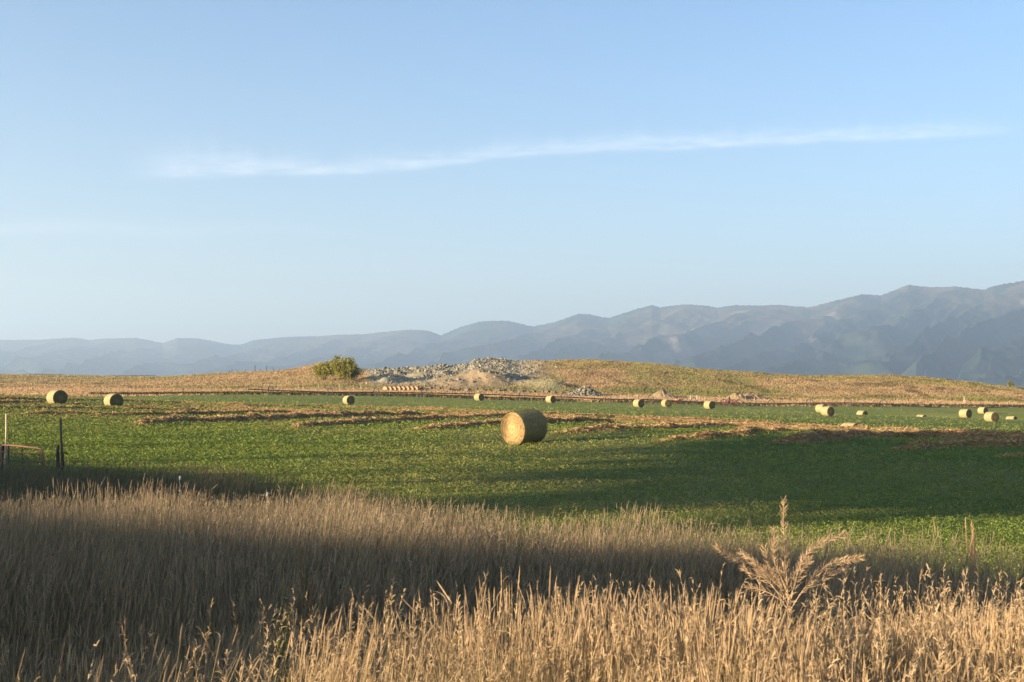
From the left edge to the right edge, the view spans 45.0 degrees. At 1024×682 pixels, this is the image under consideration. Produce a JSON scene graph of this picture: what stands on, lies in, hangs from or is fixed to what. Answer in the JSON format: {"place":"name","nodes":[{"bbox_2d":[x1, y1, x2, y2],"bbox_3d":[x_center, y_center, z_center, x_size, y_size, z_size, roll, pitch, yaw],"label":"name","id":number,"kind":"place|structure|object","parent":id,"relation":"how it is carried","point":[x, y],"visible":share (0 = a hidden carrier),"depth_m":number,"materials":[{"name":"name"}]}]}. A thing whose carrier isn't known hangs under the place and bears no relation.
{"place":"outdoors","nodes":[
{"label":"outdoors","id":0,"kind":"place"},
{"bbox_2d":[0,453,1023,681],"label":"tall grass","id":1,"kind":"structure","parent":0,"point":[106,567],"depth_m":9.27,"materials":[{"name":"beige plant"}]},
{"bbox_2d":[0,281,1023,387],"bbox_3d":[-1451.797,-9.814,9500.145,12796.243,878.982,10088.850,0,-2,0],"label":"mountains","id":2,"kind":"structure","parent":0,"point":[963,334],"depth_m":8975.86,"materials":[{"name":"stone"}]},
{"bbox_2d":[0,358,1023,681],"bbox_3d":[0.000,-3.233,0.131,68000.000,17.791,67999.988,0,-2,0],"label":"ground","id":3,"kind":"structure","parent":0,"point":[850,412],"depth_m":45.42,"materials":[{"name":"green plant"}]},
{"bbox_2d":[1,446,4,468],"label":"gate post","id":4,"kind":"object","parent":3,"relation":"on","point":[2,456],"visible":0.18,"depth_m":34.24,"materials":[{"name":"brown wood"}]},
{"bbox_2d":[3,414,6,474],"bbox_3d":[-13.978,3.031,34.103,0.083,2.054,0.056,0,-2,0],"label":"gate post","id":5,"kind":"object","parent":3,"relation":"on","point":[5,438],"visible":0.51,"depth_m":34.10,"materials":[{"name":"beige wood"}]},
{"bbox_2d":[1,444,44,470],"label":"metal gate","id":6,"kind":"structure","parent":3,"relation":"on","point":[21,452],"depth_m":32.87,"materials":[{"name":"red metal"}]},
{"bbox_2d":[56,445,59,477],"bbox_3d":[-11.639,3.341,31.689,0.116,1.339,0.102,0,-2,0],"label":"gate post","id":7,"kind":"object","parent":3,"relation":"on","point":[57,453],"visible":0.41,"depth_m":31.67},
{"bbox_2d":[60,418,62,465],"bbox_3d":[-11.619,3.007,31.902,0.136,2.021,0.064,0,-2,0],"label":"gate post","id":8,"kind":"object","parent":3,"relation":"on","point":[61,445],"visible":0.56,"depth_m":31.90,"materials":[{"name":"brown wood"}]},
{"bbox_2d":[61,453,63,476],"bbox_3d":[-11.484,3.423,31.585,0.094,1.162,0.077,0,-2,0],"label":"gate post","id":9,"kind":"object","parent":3,"relation":"on","point":[62,455],"visible":0.35,"depth_m":31.58,"materials":[{"name":"brown wood"}]},
{"bbox_2d":[35,373,155,375],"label":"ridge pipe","id":10,"kind":"object","parent":3,"relation":"on","point":[113,375],"visible":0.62,"depth_m":469.79,"materials":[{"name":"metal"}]},
{"bbox_2d":[0,404,234,411],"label":"hay windrow","id":11,"kind":"object","parent":3,"relation":"on","point":[79,407],"visible":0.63,"depth_m":103.49,"materials":[{"name":"brown plant"}]},
{"bbox_2d":[178,476,181,505],"bbox_3d":[-5.076,2.719,18.877,0.035,1.305,0.060,0,-2,0],"label":"steel fence post","id":12,"kind":"object","parent":3,"relation":"on","point":[180,480],"visible":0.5,"depth_m":18.91,"materials":[{"name":"metal"}]},
{"bbox_2d":[2,408,406,416],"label":"hay windrow","id":13,"kind":"object","parent":3,"relation":"on","point":[153,412],"visible":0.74,"depth_m":93.41,"materials":[{"name":"brown plant"}]},
{"bbox_2d":[0,396,488,411],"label":"hay windrow","id":14,"kind":"object","parent":3,"relation":"on","point":[265,404],"visible":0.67,"depth_m":153.20,"materials":[{"name":"brown plant"}]},
{"bbox_2d":[124,409,423,425],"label":"hay windrow","id":15,"kind":"object","parent":3,"relation":"on","point":[230,417],"visible":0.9,"depth_m":87.21,"materials":[{"name":"beige plant"}]},
{"bbox_2d":[266,580,291,681],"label":"green weed","id":16,"kind":"object","parent":3,"relation":"on","point":[281,642],"visible":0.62,"depth_m":5.56,"materials":[{"name":"green plant"}]},
{"bbox_2d":[299,546,312,680],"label":"weed stalk","id":17,"kind":"object","parent":3,"relation":"on","point":[301,584],"visible":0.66,"depth_m":6.54,"materials":[{"name":"beige plant"}]},
{"bbox_2d":[286,411,507,428],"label":"hay windrow","id":18,"kind":"object","parent":3,"relation":"on","point":[343,421],"visible":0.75,"depth_m":88.34,"materials":[{"name":"beige plant"}]},
{"bbox_2d":[402,415,617,430],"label":"hay windrow","id":19,"kind":"object","parent":3,"relation":"on","point":[574,419],"visible":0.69,"depth_m":80.91,"materials":[{"name":"beige plant"}]},
{"bbox_2d":[0,394,1023,617],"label":"alfalfa","id":20,"kind":"object","parent":3,"relation":"on","point":[229,445],"visible":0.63,"depth_m":40.37,"materials":[{"name":"green plant"}]},
{"bbox_2d":[46,390,67,404],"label":"hay bale","id":21,"kind":"object","parent":20,"relation":"on","point":[57,396],"visible":0.9,"depth_m":121.31},
{"bbox_2d":[104,393,123,405],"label":"hay bale","id":22,"kind":"object","parent":20,"relation":"on","point":[112,399],"visible":0.77,"depth_m":127.30},
{"bbox_2d":[343,395,354,404],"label":"hay bale","id":23,"kind":"object","parent":20,"relation":"on","point":[348,399],"visible":0.93,"depth_m":205.18},
{"bbox_2d":[474,393,483,400],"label":"hay bale","id":24,"kind":"object","parent":20,"relation":"on","point":[478,396],"visible":1,"depth_m":254.16},
{"bbox_2d":[546,396,555,402],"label":"hay bale","id":25,"kind":"object","parent":20,"relation":"on","point":[551,399],"visible":0.98,"depth_m":254.15},
{"bbox_2d":[633,399,643,407],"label":"hay bale","id":26,"kind":"object","parent":20,"relation":"on","point":[639,403],"visible":1,"depth_m":228.10},
{"bbox_2d":[661,399,671,406],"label":"hay bale","id":27,"kind":"object","parent":20,"relation":"on","point":[666,402],"visible":0.93,"depth_m":237.05},
{"bbox_2d":[704,401,714,408],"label":"hay bale","id":28,"kind":"object","parent":20,"relation":"on","point":[709,404],"visible":0.97,"depth_m":225.09},
{"bbox_2d":[815,404,825,412],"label":"hay bale","id":29,"kind":"object","parent":20,"relation":"on","point":[818,407],"visible":0.59,"depth_m":221.28},
{"bbox_2d":[821,406,833,415],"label":"hay bale","id":30,"kind":"object","parent":20,"relation":"on","point":[827,410],"visible":0.99,"depth_m":193.14},
{"bbox_2d":[841,422,861,426],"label":"hay bale","id":31,"kind":"object","parent":20,"relation":"on","point":[849,424],"visible":0.15,"depth_m":116.35},
{"bbox_2d":[856,410,867,414],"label":"hay bale","id":32,"kind":"object","parent":20,"relation":"on","point":[859,412],"visible":0.52,"depth_m":234.06},
{"bbox_2d":[959,409,971,417],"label":"hay bale","id":33,"kind":"object","parent":20,"relation":"on","point":[964,413],"visible":0.95,"depth_m":208.11},
{"bbox_2d":[977,407,987,413],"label":"hay bale","id":34,"kind":"object","parent":20,"relation":"on","point":[982,410],"visible":0.88,"depth_m":261.02},
{"bbox_2d":[984,412,998,421],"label":"hay bale","id":35,"kind":"object","parent":20,"relation":"on","point":[991,416],"visible":0.94,"depth_m":183.06},
{"bbox_2d":[1006,416,1017,419],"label":"hay bale","id":36,"kind":"object","parent":20,"relation":"on","point":[1011,417],"visible":0.39,"depth_m":223.16},
{"bbox_2d":[0,358,1023,407],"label":"dry grass","id":37,"kind":"structure","parent":3,"relation":"on","point":[75,390],"depth_m":354.90,"materials":[{"name":"beige plant"}]},
{"bbox_2d":[311,360,334,379],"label":"willow","id":38,"kind":"object","parent":37,"relation":"on","point":[323,370],"visible":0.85,"depth_m":354.61,"materials":[{"name":"green plant"}]},
{"bbox_2d":[329,355,359,379],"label":"willow","id":39,"kind":"object","parent":37,"relation":"on","point":[346,368],"visible":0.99,"depth_m":350.74,"materials":[{"name":"green plant"}]},
{"bbox_2d":[566,386,602,395],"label":"rock pile","id":40,"kind":"object","parent":37,"relation":"on","point":[585,391],"visible":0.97,"depth_m":316.42,"materials":[{"name":"grey stone"}]},
{"bbox_2d":[0,398,1023,435],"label":"hay windrow","id":41,"kind":"object","parent":3,"relation":"on","point":[746,423],"visible":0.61,"depth_m":102.88,"materials":[{"name":"beige plant"}]},
{"bbox_2d":[500,409,547,444],"bbox_3d":[0.534,3.941,56.829,1.656,1.602,1.721,-2,1,44],"label":"hay bale","id":42,"kind":"object","parent":3,"relation":"on","point":[523,427],"visible":0.93,"depth_m":56.31},
{"bbox_2d":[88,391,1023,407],"bbox_3d":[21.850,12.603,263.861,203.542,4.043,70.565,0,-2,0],"label":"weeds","id":43,"kind":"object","parent":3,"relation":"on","point":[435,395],"visible":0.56,"depth_m":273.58,"materials":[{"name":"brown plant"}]},
{"bbox_2d":[557,503,593,553],"bbox_3d":[0.752,2.356,14.571,0.455,0.909,0.196,0,-2,-6],"label":"green weed","id":44,"kind":"object","parent":3,"relation":"on","point":[561,520],"visible":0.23,"depth_m":14.54,"materials":[{"name":"green plant"}]},
{"bbox_2d":[578,510,589,539],"bbox_3d":[0.836,2.360,14.322,0.169,0.851,0.211,0,-2,0],"label":"green weed","id":45,"kind":"object","parent":3,"relation":"on","point":[583,524],"visible":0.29,"depth_m":14.32,"materials":[{"name":"green plant"}]},
{"bbox_2d":[248,385,1023,407],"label":"irrigation line","id":46,"kind":"object","parent":3,"relation":"on","point":[609,399],"visible":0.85,"depth_m":280.95,"materials":[{"name":"metal"}]},
{"bbox_2d":[549,420,734,433],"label":"hay windrow","id":47,"kind":"object","parent":3,"relation":"on","point":[618,426],"visible":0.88,"depth_m":68.85,"materials":[{"name":"beige plant"}]},
{"bbox_2d":[649,389,676,397],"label":"earth mound","id":48,"kind":"object","parent":3,"relation":"on","point":[662,393],"visible":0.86,"depth_m":316.14,"materials":[{"name":"beige soil"}]},
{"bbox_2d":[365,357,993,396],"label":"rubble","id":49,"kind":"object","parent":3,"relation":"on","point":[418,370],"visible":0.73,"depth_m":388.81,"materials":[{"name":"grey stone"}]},
{"bbox_2d":[473,409,887,427],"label":"hay windrow","id":50,"kind":"object","parent":3,"relation":"on","point":[667,417],"visible":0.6,"depth_m":130.28,"materials":[{"name":"beige plant"}]},
{"bbox_2d":[652,425,802,440],"bbox_3d":[14.210,5.213,71.284,3.828,1.110,32.799,-1,-3,22],"label":"hay windrow","id":51,"kind":"object","parent":3,"relation":"on","point":[744,429],"visible":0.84,"depth_m":60.23,"materials":[{"name":"beige plant"}]},
{"bbox_2d":[726,392,748,399],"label":"earth mound","id":52,"kind":"object","parent":3,"relation":"on","point":[736,395],"visible":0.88,"depth_m":316.23,"materials":[{"name":"beige soil"}]},
{"bbox_2d":[743,392,767,399],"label":"earth mound","id":53,"kind":"object","parent":3,"relation":"on","point":[750,395],"visible":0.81,"depth_m":320.23,"materials":[{"name":"beige soil"}]},
{"bbox_2d":[712,496,865,617],"bbox_3d":[1.420,1.600,6.436,0.804,1.587,0.454,0,-2,0],"label":"dried weed","id":54,"kind":"object","parent":3,"relation":"on","point":[765,572],"visible":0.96,"depth_m":6.45,"materials":[{"name":"beige plant"}]},
{"bbox_2d":[766,428,1023,443],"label":"hay windrow","id":55,"kind":"object","parent":3,"relation":"on","point":[822,434],"visible":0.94,"depth_m":68.17,"materials":[{"name":"beige plant"}]},
{"bbox_2d":[890,436,1023,450],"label":"hay windrow","id":56,"kind":"object","parent":3,"relation":"on","point":[923,443],"visible":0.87,"depth_m":57.43,"materials":[{"name":"beige plant"}]},
{"bbox_2d":[960,517,973,582],"bbox_3d":[4.078,2.052,11.093,0.127,0.942,0.068,0,-2,0],"label":"weed stalk","id":57,"kind":"object","parent":3,"relation":"on","point":[971,542],"visible":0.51,"depth_m":11.09,"materials":[{"name":"beige plant"}]},
{"bbox_2d":[971,521,976,574],"bbox_3d":[4.186,2.076,11.203,0.077,0.904,0.029,2,-3,-39],"label":"weed stalk","id":58,"kind":"object","parent":3,"relation":"on","point":[974,538],"visible":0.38,"depth_m":11.21,"materials":[{"name":"beige plant"}]},
{"bbox_2d":[1005,380,1013,387],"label":"shrub","id":59,"kind":"object","parent":3,"relation":"on","point":[1010,383],"visible":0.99,"depth_m":407.43,"materials":[{"name":"green plant"}]},
{"bbox_2d":[996,451,1023,457],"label":"hay windrow","id":60,"kind":"object","parent":3,"relation":"on","point":[1015,455],"visible":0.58,"depth_m":47.27,"materials":[{"name":"beige plant"}]},
{"bbox_2d":[0,0,1023,344],"label":"sky","id":61,"kind":"structure","parent":0,"point":[232,172],"materials":[{"name":"blue"}]}
]}

